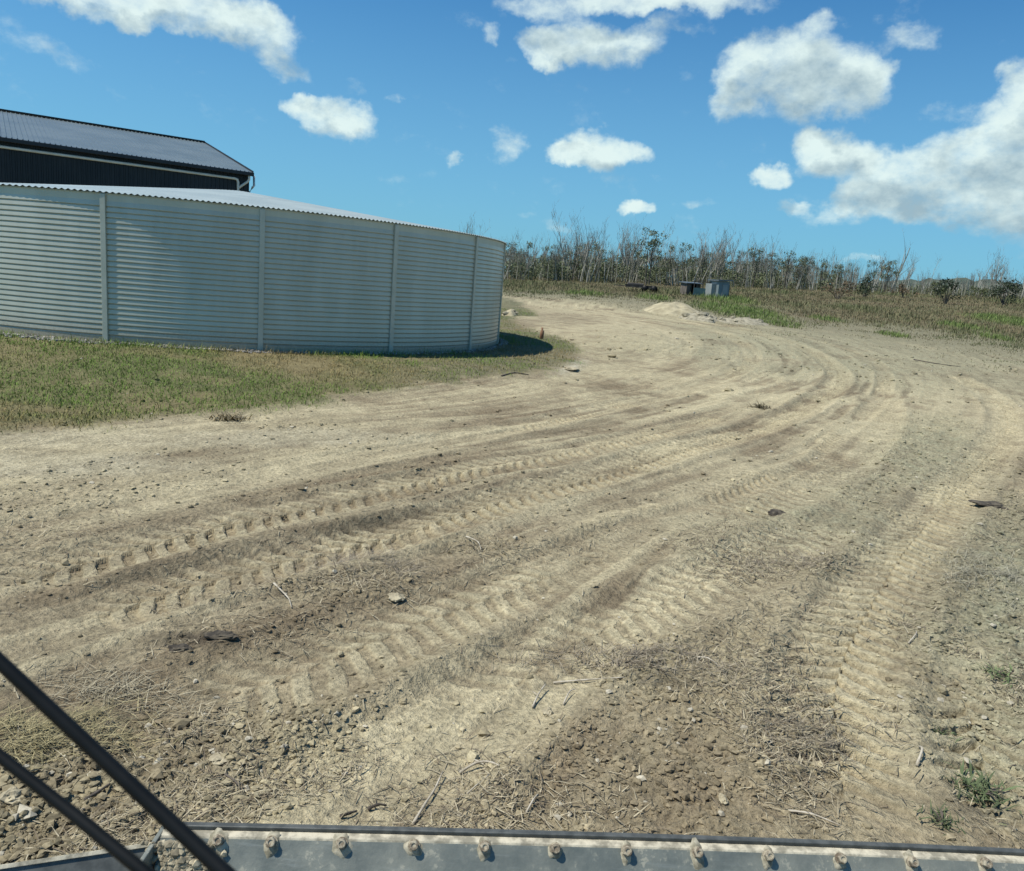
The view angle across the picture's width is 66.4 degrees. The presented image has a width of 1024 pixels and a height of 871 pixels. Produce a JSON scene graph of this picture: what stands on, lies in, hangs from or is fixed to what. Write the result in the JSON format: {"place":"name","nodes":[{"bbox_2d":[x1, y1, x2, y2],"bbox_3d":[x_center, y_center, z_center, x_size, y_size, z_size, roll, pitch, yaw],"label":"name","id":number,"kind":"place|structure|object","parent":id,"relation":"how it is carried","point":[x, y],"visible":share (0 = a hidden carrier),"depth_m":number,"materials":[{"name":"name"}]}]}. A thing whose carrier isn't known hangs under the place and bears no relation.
{"place":"outdoors","nodes":[
{"label":"outdoors","id":0,"kind":"place"},
{"bbox_2d":[0,651,235,870],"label":"windscreen wiper","id":1,"kind":"object","parent":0,"point":[168,820],"visible":1,"depth_m":0.51,"materials":[{"name":"rubber"}]},
{"bbox_2d":[0,332,507,354],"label":"gravel","id":2,"kind":"structure","parent":0,"point":[37,337],"depth_m":16.21,"materials":[{"name":"gravel"}]},
{"bbox_2d":[0,308,583,433],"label":"grass","id":3,"kind":"structure","parent":0,"point":[169,348],"depth_m":13.85,"materials":[{"name":"plant"}]},
{"bbox_2d":[0,275,1023,864],"bbox_3d":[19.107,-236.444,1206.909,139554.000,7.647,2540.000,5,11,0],"label":"ground","id":4,"kind":"structure","parent":0,"point":[594,403],"depth_m":6.51,"materials":[{"name":"soil"}]},
{"bbox_2d":[0,786,24,803],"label":"stone","id":5,"kind":"object","parent":4,"relation":"on","point":[11,795],"visible":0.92,"depth_m":3.14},
{"bbox_2d":[0,689,194,794],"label":"straw pile","id":6,"kind":"object","parent":4,"relation":"on","point":[36,729],"visible":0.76,"depth_m":3.57,"materials":[{"name":"plant"}]},
{"bbox_2d":[84,783,110,799],"bbox_3d":[-1.697,1.463,3.205,0.018,0.030,0.108,12,13,34],"label":"stick","id":7,"kind":"object","parent":4,"relation":"on","point":[96,792],"visible":0.99,"depth_m":3.20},
{"bbox_2d":[0,109,254,191],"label":"shed","id":8,"kind":"structure","parent":4,"relation":"on","point":[38,149],"depth_m":36.46,"materials":[{"name":"metal"}]},
{"bbox_2d":[25,653,236,725],"bbox_3d":[-2.071,1.283,4.076,1.560,0.114,0.699,9,12,20],"label":"straw pile","id":9,"kind":"object","parent":4,"relation":"on","point":[121,685],"visible":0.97,"depth_m":4.02,"materials":[{"name":"plant"}]},
{"bbox_2d":[167,643,193,652],"bbox_3d":[-1.891,1.217,4.468,0.167,0.043,0.086,5,11,0],"label":"dark clod","id":10,"kind":"object","parent":4,"relation":"on","point":[183,647],"visible":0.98,"depth_m":4.45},
{"bbox_2d":[208,752,227,764],"bbox_3d":[-1.295,1.435,3.471,0.100,0.041,0.087,5,11,0],"label":"stone","id":11,"kind":"object","parent":4,"relation":"on","point":[216,759],"visible":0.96,"depth_m":3.45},
{"bbox_2d":[203,630,237,639],"bbox_3d":[-1.728,1.184,4.634,0.213,0.045,0.099,5,11,0],"label":"dark clod","id":12,"kind":"object","parent":4,"relation":"on","point":[222,635],"visible":1,"depth_m":4.61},
{"bbox_2d":[198,407,252,421],"bbox_3d":[-3.978,-0.312,11.177,0.711,0.163,0.803,7,11,12],"label":"weed","id":13,"kind":"object","parent":4,"relation":"on","point":[225,416],"visible":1,"depth_m":11.05,"materials":[{"name":"green plant"}]},
{"bbox_2d":[0,183,506,352],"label":"water tank","id":14,"kind":"object","parent":4,"relation":"on","point":[208,268],"visible":1,"depth_m":16.05,"materials":[{"name":"metal"}]},
{"bbox_2d":[242,530,464,608],"bbox_3d":[-1.184,0.949,6.191,2.069,0.203,1.225,10,12,27],"label":"straw pile","id":15,"kind":"object","parent":4,"relation":"on","point":[376,554],"visible":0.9,"depth_m":6.05,"materials":[{"name":"plant"}]},
{"bbox_2d":[367,803,386,810],"bbox_3d":[-0.570,1.564,3.304,0.084,0.022,0.016,-2,13,-29],"label":"stick","id":16,"kind":"object","parent":4,"relation":"on","point":[374,805],"visible":1,"depth_m":3.30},
{"bbox_2d":[387,592,404,601],"bbox_3d":[-0.811,1.133,5.487,0.123,0.043,0.136,2,11,-15],"label":"stone","id":17,"kind":"object","parent":4,"relation":"on","point":[395,597],"visible":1,"depth_m":5.45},
{"bbox_2d":[412,771,442,824],"bbox_3d":[-0.358,1.561,3.382,0.014,0.025,0.385,7,11,13],"label":"stick","id":18,"kind":"object","parent":4,"relation":"on","point":[422,807],"visible":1,"depth_m":3.33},
{"bbox_2d":[459,760,499,773],"bbox_3d":[-0.152,1.528,3.610,0.186,0.055,0.055,4,11,-5],"label":"stick","id":19,"kind":"object","parent":4,"relation":"on","point":[471,765],"visible":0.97,"depth_m":3.61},
{"bbox_2d":[502,309,517,316],"bbox_3d":[-0.093,-5.776,36.941,0.776,0.411,1.749,7,11,12],"label":"dirt mound","id":20,"kind":"object","parent":4,"relation":"on","point":[511,312],"visible":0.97,"depth_m":36.50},
{"bbox_2d":[0,325,1023,864],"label":"soil clods","id":21,"kind":"object","parent":4,"relation":"on","point":[40,807],"visible":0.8,"depth_m":3.83,"materials":[{"name":"soil"}]},
{"bbox_2d":[0,334,1023,861],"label":"dry straw","id":22,"kind":"object","parent":4,"relation":"on","point":[504,788],"visible":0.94,"depth_m":4.06,"materials":[{"name":"plant"}]},
{"bbox_2d":[506,242,518,271],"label":"leafy tree","id":23,"kind":"object","parent":4,"relation":"on","point":[511,249],"visible":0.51,"depth_m":112.06,"materials":[{"name":"green plant"}]},
{"bbox_2d":[524,240,536,264],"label":"leafy tree","id":24,"kind":"object","parent":4,"relation":"on","point":[530,244],"visible":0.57,"depth_m":101.02,"materials":[{"name":"green plant"}]},
{"bbox_2d":[541,707,552,715],"bbox_3d":[0.186,1.464,4.139,0.065,0.044,0.076,5,11,0],"label":"stone","id":25,"kind":"object","parent":4,"relation":"on","point":[547,711],"visible":0.96,"depth_m":4.12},
{"bbox_2d":[540,246,554,278],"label":"leafy tree","id":26,"kind":"object","parent":4,"relation":"on","point":[546,262],"visible":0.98,"depth_m":91.14,"materials":[{"name":"green plant"}]},
{"bbox_2d":[551,239,561,280],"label":"dead tree","id":27,"kind":"object","parent":4,"relation":"on","point":[555,259],"visible":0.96,"depth_m":90.83,"materials":[{"name":"grey wood"}]},
{"bbox_2d":[551,208,567,279],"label":"dead tree","id":28,"kind":"object","parent":4,"relation":"on","point":[560,238],"visible":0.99,"depth_m":92.10,"materials":[{"name":"grey wood"}]},
{"bbox_2d":[558,230,577,278],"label":"dead tree","id":29,"kind":"object","parent":4,"relation":"on","point":[569,254],"visible":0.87,"depth_m":98.27,"materials":[{"name":"grey wood"}]},
{"bbox_2d":[565,245,583,280],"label":"leafy tree","id":30,"kind":"object","parent":4,"relation":"on","point":[575,254],"visible":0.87,"depth_m":94.05,"materials":[{"name":"green plant"}]},
{"bbox_2d":[572,226,588,266],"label":"dead tree","id":31,"kind":"object","parent":4,"relation":"on","point":[581,248],"visible":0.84,"depth_m":104.84,"materials":[{"name":"grey wood"}]},
{"bbox_2d":[580,232,592,280],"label":"dead tree","id":32,"kind":"object","parent":4,"relation":"on","point":[581,277],"visible":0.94,"depth_m":91.35,"materials":[{"name":"grey wood"}]},
{"bbox_2d":[553,677,624,683],"bbox_3d":[0.444,1.408,4.503,0.408,0.089,0.012,5,11,3],"label":"stick","id":33,"kind":"object","parent":4,"relation":"on","point":[583,680],"visible":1,"depth_m":4.50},
{"bbox_2d":[585,242,603,281],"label":"dead tree","id":34,"kind":"object","parent":4,"relation":"on","point":[598,263],"visible":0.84,"depth_m":92.14,"materials":[{"name":"grey wood"}]},
{"bbox_2d":[584,234,608,281],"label":"dead tree","id":35,"kind":"object","parent":4,"relation":"on","point":[592,259],"visible":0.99,"depth_m":90.25,"materials":[{"name":"grey wood"}]},
{"bbox_2d":[589,247,605,280],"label":"leafy tree","id":36,"kind":"object","parent":4,"relation":"on","point":[597,262],"visible":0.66,"depth_m":93.30,"materials":[{"name":"green plant"}]},
{"bbox_2d":[589,236,606,278],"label":"leafy tree","id":37,"kind":"object","parent":4,"relation":"on","point":[599,254],"visible":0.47,"depth_m":97.80,"materials":[{"name":"green plant"}]},
{"bbox_2d":[591,217,608,257],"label":"dead tree","id":38,"kind":"object","parent":4,"relation":"on","point":[600,240],"visible":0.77,"depth_m":101.88,"materials":[{"name":"grey wood"}]},
{"bbox_2d":[601,251,612,282],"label":"dead tree","id":39,"kind":"object","parent":4,"relation":"on","point":[606,267],"visible":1,"depth_m":91.00,"materials":[{"name":"grey wood"}]},
{"bbox_2d":[605,244,621,282],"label":"leafy tree","id":40,"kind":"object","parent":4,"relation":"on","point":[613,263],"visible":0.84,"depth_m":93.47,"materials":[{"name":"green plant"}]},
{"bbox_2d":[617,220,632,266],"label":"dead tree","id":41,"kind":"object","parent":4,"relation":"on","point":[622,245],"visible":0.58,"depth_m":102.80,"materials":[{"name":"grey wood"}]},
{"bbox_2d":[618,230,634,280],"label":"dead tree","id":42,"kind":"object","parent":4,"relation":"on","point":[625,247],"visible":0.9,"depth_m":99.53,"materials":[{"name":"grey wood"}]},
{"bbox_2d":[623,229,647,279],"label":"dead tree","id":43,"kind":"object","parent":4,"relation":"on","point":[630,253],"visible":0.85,"depth_m":98.38,"materials":[{"name":"grey wood"}]},
{"bbox_2d":[614,282,657,291],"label":"flatbed trailer","id":44,"kind":"object","parent":4,"relation":"on","point":[642,286],"visible":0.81,"depth_m":70.13,"materials":[{"name":"black metal"}]},
{"bbox_2d":[410,630,879,701],"bbox_3d":[0.780,1.363,4.785,2.799,0.210,0.892,5,11,0],"label":"straw pile","id":45,"kind":"object","parent":4,"relation":"on","point":[636,652],"visible":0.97,"depth_m":4.76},
{"bbox_2d":[635,226,669,284],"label":"leafy tree","id":46,"kind":"object","parent":4,"relation":"on","point":[653,242],"visible":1,"depth_m":89.90,"materials":[{"name":"green plant"}]},
{"bbox_2d":[659,244,677,274],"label":"leafy tree","id":47,"kind":"object","parent":4,"relation":"on","point":[672,246],"visible":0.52,"depth_m":100.88,"materials":[{"name":"green plant"}]},
{"bbox_2d":[643,302,696,315],"bbox_3d":[9.531,-7.443,45.981,3.602,0.839,4.812,5,11,0],"label":"dirt mound","id":48,"kind":"object","parent":4,"relation":"on","point":[672,308],"visible":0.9,"depth_m":44.78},
{"bbox_2d":[661,239,678,284],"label":"dead tree","id":49,"kind":"object","parent":4,"relation":"on","point":[669,265],"visible":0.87,"depth_m":92.11,"materials":[{"name":"grey wood"}]},
{"bbox_2d":[662,253,678,284],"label":"leafy tree","id":50,"kind":"object","parent":4,"relation":"on","point":[669,267],"visible":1,"depth_m":91.40,"materials":[{"name":"green plant"}]},
{"bbox_2d":[671,244,685,285],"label":"dead tree","id":51,"kind":"object","parent":4,"relation":"on","point":[677,265],"visible":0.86,"depth_m":92.37,"materials":[{"name":"grey wood"}]},
{"bbox_2d":[678,243,695,281],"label":"leafy tree","id":52,"kind":"object","parent":4,"relation":"on","point":[684,264],"visible":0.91,"depth_m":91.82,"materials":[{"name":"green plant"}]},
{"bbox_2d":[679,281,701,294],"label":"open shelter","id":53,"kind":"object","parent":4,"relation":"on","point":[687,287],"visible":0.59,"depth_m":67.55,"materials":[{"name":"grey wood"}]},
{"bbox_2d":[679,233,709,276],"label":"dead tree","id":54,"kind":"object","parent":4,"relation":"on","point":[697,251],"visible":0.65,"depth_m":100.17,"materials":[{"name":"grey wood"}]},
{"bbox_2d":[683,243,706,281],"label":"dead tree","id":55,"kind":"object","parent":4,"relation":"on","point":[691,259],"visible":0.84,"depth_m":93.70,"materials":[{"name":"grey wood"}]},
{"bbox_2d":[678,311,717,322],"bbox_3d":[10.099,-6.374,41.949,2.224,0.609,3.024,5,11,0],"label":"rubble mound","id":56,"kind":"object","parent":4,"relation":"on","point":[700,316],"visible":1,"depth_m":41.31,"materials":[{"name":"stone"}]},
{"bbox_2d":[697,243,706,282],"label":"dead tree","id":57,"kind":"object","parent":4,"relation":"on","point":[700,253],"visible":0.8,"depth_m":95.72,"materials":[{"name":"grey wood"}]},
{"bbox_2d":[693,281,711,295],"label":"shelter","id":58,"kind":"object","parent":4,"relation":"on","point":[697,291],"visible":0.64,"depth_m":66.15,"materials":[{"name":"grey metal"}]},
{"bbox_2d":[697,249,713,284],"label":"leafy tree","id":59,"kind":"object","parent":4,"relation":"on","point":[705,266],"visible":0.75,"depth_m":96.59,"materials":[{"name":"green plant"}]},
{"bbox_2d":[708,249,719,281],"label":"dead tree","id":60,"kind":"object","parent":4,"relation":"on","point":[711,263],"visible":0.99,"depth_m":91.62,"materials":[{"name":"grey wood"}]},
{"bbox_2d":[711,232,725,278],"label":"dead tree","id":61,"kind":"object","parent":4,"relation":"on","point":[717,256],"visible":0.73,"depth_m":98.42,"materials":[{"name":"grey wood"}]},
{"bbox_2d":[705,279,732,297],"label":"hut","id":62,"kind":"object","parent":4,"relation":"on","point":[721,287],"visible":0.73,"depth_m":65.04,"materials":[{"name":"metal"}]},
{"bbox_2d":[721,284,727,296],"bbox_3d":[17.678,-12.010,64.987,0.468,1.054,0.040,2,11,-14],"label":"door","id":63,"kind":"structure","parent":62,"relation":"in","point":[725,287],"depth_m":64.95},
{"bbox_2d":[713,234,732,279],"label":"dead tree","id":64,"kind":"object","parent":4,"relation":"on","point":[722,254],"visible":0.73,"depth_m":99.50,"materials":[{"name":"grey wood"}]},
{"bbox_2d":[718,793,728,804],"bbox_3d":[0.947,1.634,3.517,0.048,0.037,0.066,-2,13,-29],"label":"stone","id":65,"kind":"object","parent":4,"relation":"on","point":[723,799],"visible":1,"depth_m":3.50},
{"bbox_2d":[716,232,736,279],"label":"dead tree","id":66,"kind":"object","parent":4,"relation":"on","point":[729,251],"visible":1,"depth_m":95.16,"materials":[{"name":"grey wood"}]},
{"bbox_2d":[727,234,748,282],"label":"dead tree","id":67,"kind":"object","parent":4,"relation":"on","point":[739,255],"visible":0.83,"depth_m":106.15,"materials":[{"name":"grey wood"}]},
{"bbox_2d":[717,316,768,325],"bbox_3d":[12.170,-6.064,41.446,3.160,0.470,2.228,5,11,0],"label":"rubble mound","id":68,"kind":"object","parent":4,"relation":"on","point":[741,320],"visible":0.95,"depth_m":40.97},
{"bbox_2d":[747,243,766,286],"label":"leafy tree","id":69,"kind":"object","parent":4,"relation":"on","point":[755,261],"visible":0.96,"depth_m":93.76,"materials":[{"name":"green plant"}]},
{"bbox_2d":[748,401,774,409],"bbox_3d":[5.173,-0.654,16.570,0.667,0.153,0.876,-1,12,-26],"label":"weed","id":70,"kind":"object","parent":4,"relation":"on","point":[759,406],"visible":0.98,"depth_m":16.55,"materials":[{"name":"green plant"}]},
{"bbox_2d":[502,272,1023,374],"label":"field grass","id":71,"kind":"structure","parent":4,"relation":"on","point":[996,316],"depth_m":58.22,"materials":[{"name":"plant"}]},
{"bbox_2d":[504,248,1022,297],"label":"scrub","id":72,"kind":"object","parent":4,"relation":"on","point":[561,269],"visible":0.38,"depth_m":96.75,"materials":[{"name":"plant"}]},
{"bbox_2d":[505,238,1022,298],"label":"sapling stalks","id":73,"kind":"object","parent":4,"relation":"on","point":[634,276],"visible":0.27,"depth_m":97.56,"materials":[{"name":"plant"}]},
{"bbox_2d":[761,243,782,287],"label":"dead tree","id":74,"kind":"object","parent":4,"relation":"on","point":[769,264],"visible":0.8,"depth_m":96.27,"materials":[{"name":"grey wood"}]},
{"bbox_2d":[767,234,777,287],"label":"dead tree","id":75,"kind":"object","parent":4,"relation":"on","point":[772,252],"visible":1,"depth_m":92.79,"materials":[{"name":"grey wood"}]},
{"bbox_2d":[766,253,782,269],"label":"leafy tree","id":76,"kind":"object","parent":4,"relation":"on","point":[776,254],"visible":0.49,"depth_m":115.30,"materials":[{"name":"green plant"}]},
{"bbox_2d":[767,509,785,515],"bbox_3d":[2.855,0.838,8.427,0.197,0.070,0.250,5,11,0],"label":"dark clod","id":77,"kind":"object","parent":4,"relation":"on","point":[773,512],"visible":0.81,"depth_m":8.39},
{"bbox_2d":[778,247,797,287],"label":"leafy tree","id":78,"kind":"object","parent":4,"relation":"on","point":[788,266],"visible":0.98,"depth_m":94.81,"materials":[{"name":"green plant"}]},
{"bbox_2d":[703,547,879,581],"bbox_3d":[2.446,1.087,6.830,1.782,0.187,1.058,5,11,0],"label":"straw pile","id":79,"kind":"object","parent":4,"relation":"on","point":[802,563],"visible":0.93,"depth_m":6.83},
{"bbox_2d":[791,259,807,287],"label":"leafy tree","id":80,"kind":"object","parent":4,"relation":"on","point":[796,273],"visible":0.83,"depth_m":95.75,"materials":[{"name":"green plant"}]},
{"bbox_2d":[797,256,807,277],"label":"leafy tree","id":81,"kind":"object","parent":4,"relation":"on","point":[801,259],"visible":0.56,"depth_m":96.83,"materials":[{"name":"green plant"}]},
{"bbox_2d":[788,809,840,825],"bbox_3d":[1.333,1.679,3.445,0.220,0.023,0.017,9,12,21],"label":"stick","id":82,"kind":"object","parent":4,"relation":"on","point":[796,811],"visible":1,"depth_m":3.45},
{"bbox_2d":[816,262,830,289],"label":"leafy tree","id":83,"kind":"object","parent":4,"relation":"on","point":[826,274],"visible":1,"depth_m":93.60,"materials":[{"name":"green plant"}]},
{"bbox_2d":[726,694,929,785],"bbox_3d":[1.579,1.590,4.095,1.213,0.156,0.799,-4,14,-36],"label":"straw pile","id":84,"kind":"object","parent":4,"relation":"on","point":[814,737],"visible":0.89,"depth_m":4.07,"materials":[{"name":"plant"}]},
{"bbox_2d":[831,266,844,281],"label":"leafy tree","id":85,"kind":"object","parent":4,"relation":"on","point":[837,271],"visible":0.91,"depth_m":98.73,"materials":[{"name":"green plant"}]},
{"bbox_2d":[820,281,856,298],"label":"bush","id":86,"kind":"object","parent":4,"relation":"on","point":[839,292],"visible":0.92,"depth_m":71.32,"materials":[{"name":"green plant"}]},
{"bbox_2d":[855,276,878,296],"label":"bush","id":87,"kind":"object","parent":4,"relation":"on","point":[868,281],"visible":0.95,"depth_m":77.94,"materials":[{"name":"green plant"}]},
{"bbox_2d":[865,260,878,286],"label":"leafy tree","id":88,"kind":"object","parent":4,"relation":"on","point":[872,273],"visible":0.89,"depth_m":102.18,"materials":[{"name":"green plant"}]},
{"bbox_2d":[873,257,890,288],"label":"dead tree","id":89,"kind":"object","parent":4,"relation":"on","point":[880,271],"visible":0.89,"depth_m":94.90,"materials":[{"name":"grey wood"}]},
{"bbox_2d":[879,254,898,290],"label":"leafy tree","id":90,"kind":"object","parent":4,"relation":"on","point":[887,275],"visible":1,"depth_m":93.63,"materials":[{"name":"green plant"}]},
{"bbox_2d":[880,260,897,287],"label":"leafy tree","id":91,"kind":"object","parent":4,"relation":"on","point":[890,268],"visible":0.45,"depth_m":103.15,"materials":[{"name":"green plant"}]},
{"bbox_2d":[890,231,914,292],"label":"dead tree","id":92,"kind":"object","parent":4,"relation":"on","point":[901,266],"visible":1,"depth_m":93.49,"materials":[{"name":"grey wood"}]},
{"bbox_2d":[888,282,918,296],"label":"bush","id":93,"kind":"object","parent":4,"relation":"on","point":[902,290],"visible":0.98,"depth_m":82.49,"materials":[{"name":"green plant"}]},
{"bbox_2d":[915,746,923,766],"bbox_3d":[2.054,1.606,3.938,0.025,0.050,0.181,11,13,30],"label":"stick","id":94,"kind":"object","parent":4,"relation":"on","point":[919,757],"visible":1,"depth_m":3.90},
{"bbox_2d":[924,281,943,295],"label":"bush","id":95,"kind":"object","parent":4,"relation":"on","point":[935,284],"visible":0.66,"depth_m":89.42,"materials":[{"name":"green plant"}]},
{"bbox_2d":[853,520,1023,629],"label":"straw pile","id":96,"kind":"object","parent":4,"relation":"on","point":[1006,573],"visible":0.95,"depth_m":6.89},
{"bbox_2d":[909,797,982,835],"bbox_3d":[1.901,1.706,3.492,0.282,0.064,0.235,2,11,-15],"label":"weed","id":97,"kind":"object","parent":4,"relation":"on","point":[941,815],"visible":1,"depth_m":3.50,"materials":[{"name":"green plant"}]},
{"bbox_2d":[933,277,961,303],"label":"bush","id":98,"kind":"object","parent":4,"relation":"on","point":[946,298],"visible":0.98,"depth_m":69.65,"materials":[{"name":"green plant"}]},
{"bbox_2d":[933,724,961,745],"bbox_3d":[2.344,1.622,4.301,0.258,0.066,0.289,15,15,41],"label":"weed","id":99,"kind":"object","parent":4,"relation":"on","point":[942,732],"visible":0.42,"depth_m":4.30,"materials":[{"name":"green plant"}]},
{"bbox_2d":[967,286,990,297],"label":"bush","id":100,"kind":"object","parent":4,"relation":"on","point":[982,292],"visible":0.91,"depth_m":85.98,"materials":[{"name":"green plant"}]},
{"bbox_2d":[939,757,1023,814],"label":"weed","id":101,"kind":"object","parent":4,"relation":"on","point":[985,794],"visible":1,"depth_m":3.77,"materials":[{"name":"green plant"}]},
{"bbox_2d":[972,663,1004,676],"bbox_3d":[3.096,1.506,5.037,0.270,0.061,0.190,8,11,16],"label":"weed","id":102,"kind":"object","parent":4,"relation":"on","point":[990,668],"visible":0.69,"depth_m":5.05,"materials":[{"name":"green plant"}]},
{"bbox_2d":[968,500,1009,509],"bbox_3d":[5.758,0.834,9.464,0.415,0.076,0.282,5,11,0],"label":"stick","id":103,"kind":"object","parent":4,"relation":"on","point":[996,504],"visible":0.85,"depth_m":9.41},
{"bbox_2d":[984,661,1022,687],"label":"weed","id":104,"kind":"object","parent":4,"relation":"on","point":[1007,679],"visible":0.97,"depth_m":4.94,"materials":[{"name":"green plant"}]},
{"bbox_2d":[986,277,1022,304],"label":"bush","id":105,"kind":"object","parent":4,"relation":"on","point":[1010,288],"visible":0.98,"depth_m":72.57,"materials":[{"name":"green plant"}]},
{"bbox_2d":[0,822,1023,870],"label":"machine blade","id":106,"kind":"object","parent":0,"point":[267,847],"visible":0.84,"depth_m":2.44,"materials":[{"name":"metal"}]},
{"bbox_2d":[0,0,1023,284],"label":"sky","id":107,"kind":"structure","parent":0,"point":[849,127],"materials":[{"name":"blue"}]},
{"bbox_2d":[870,278,1022,289],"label":"hills","id":108,"kind":"structure","parent":0,"point":[954,279],"depth_m":437.32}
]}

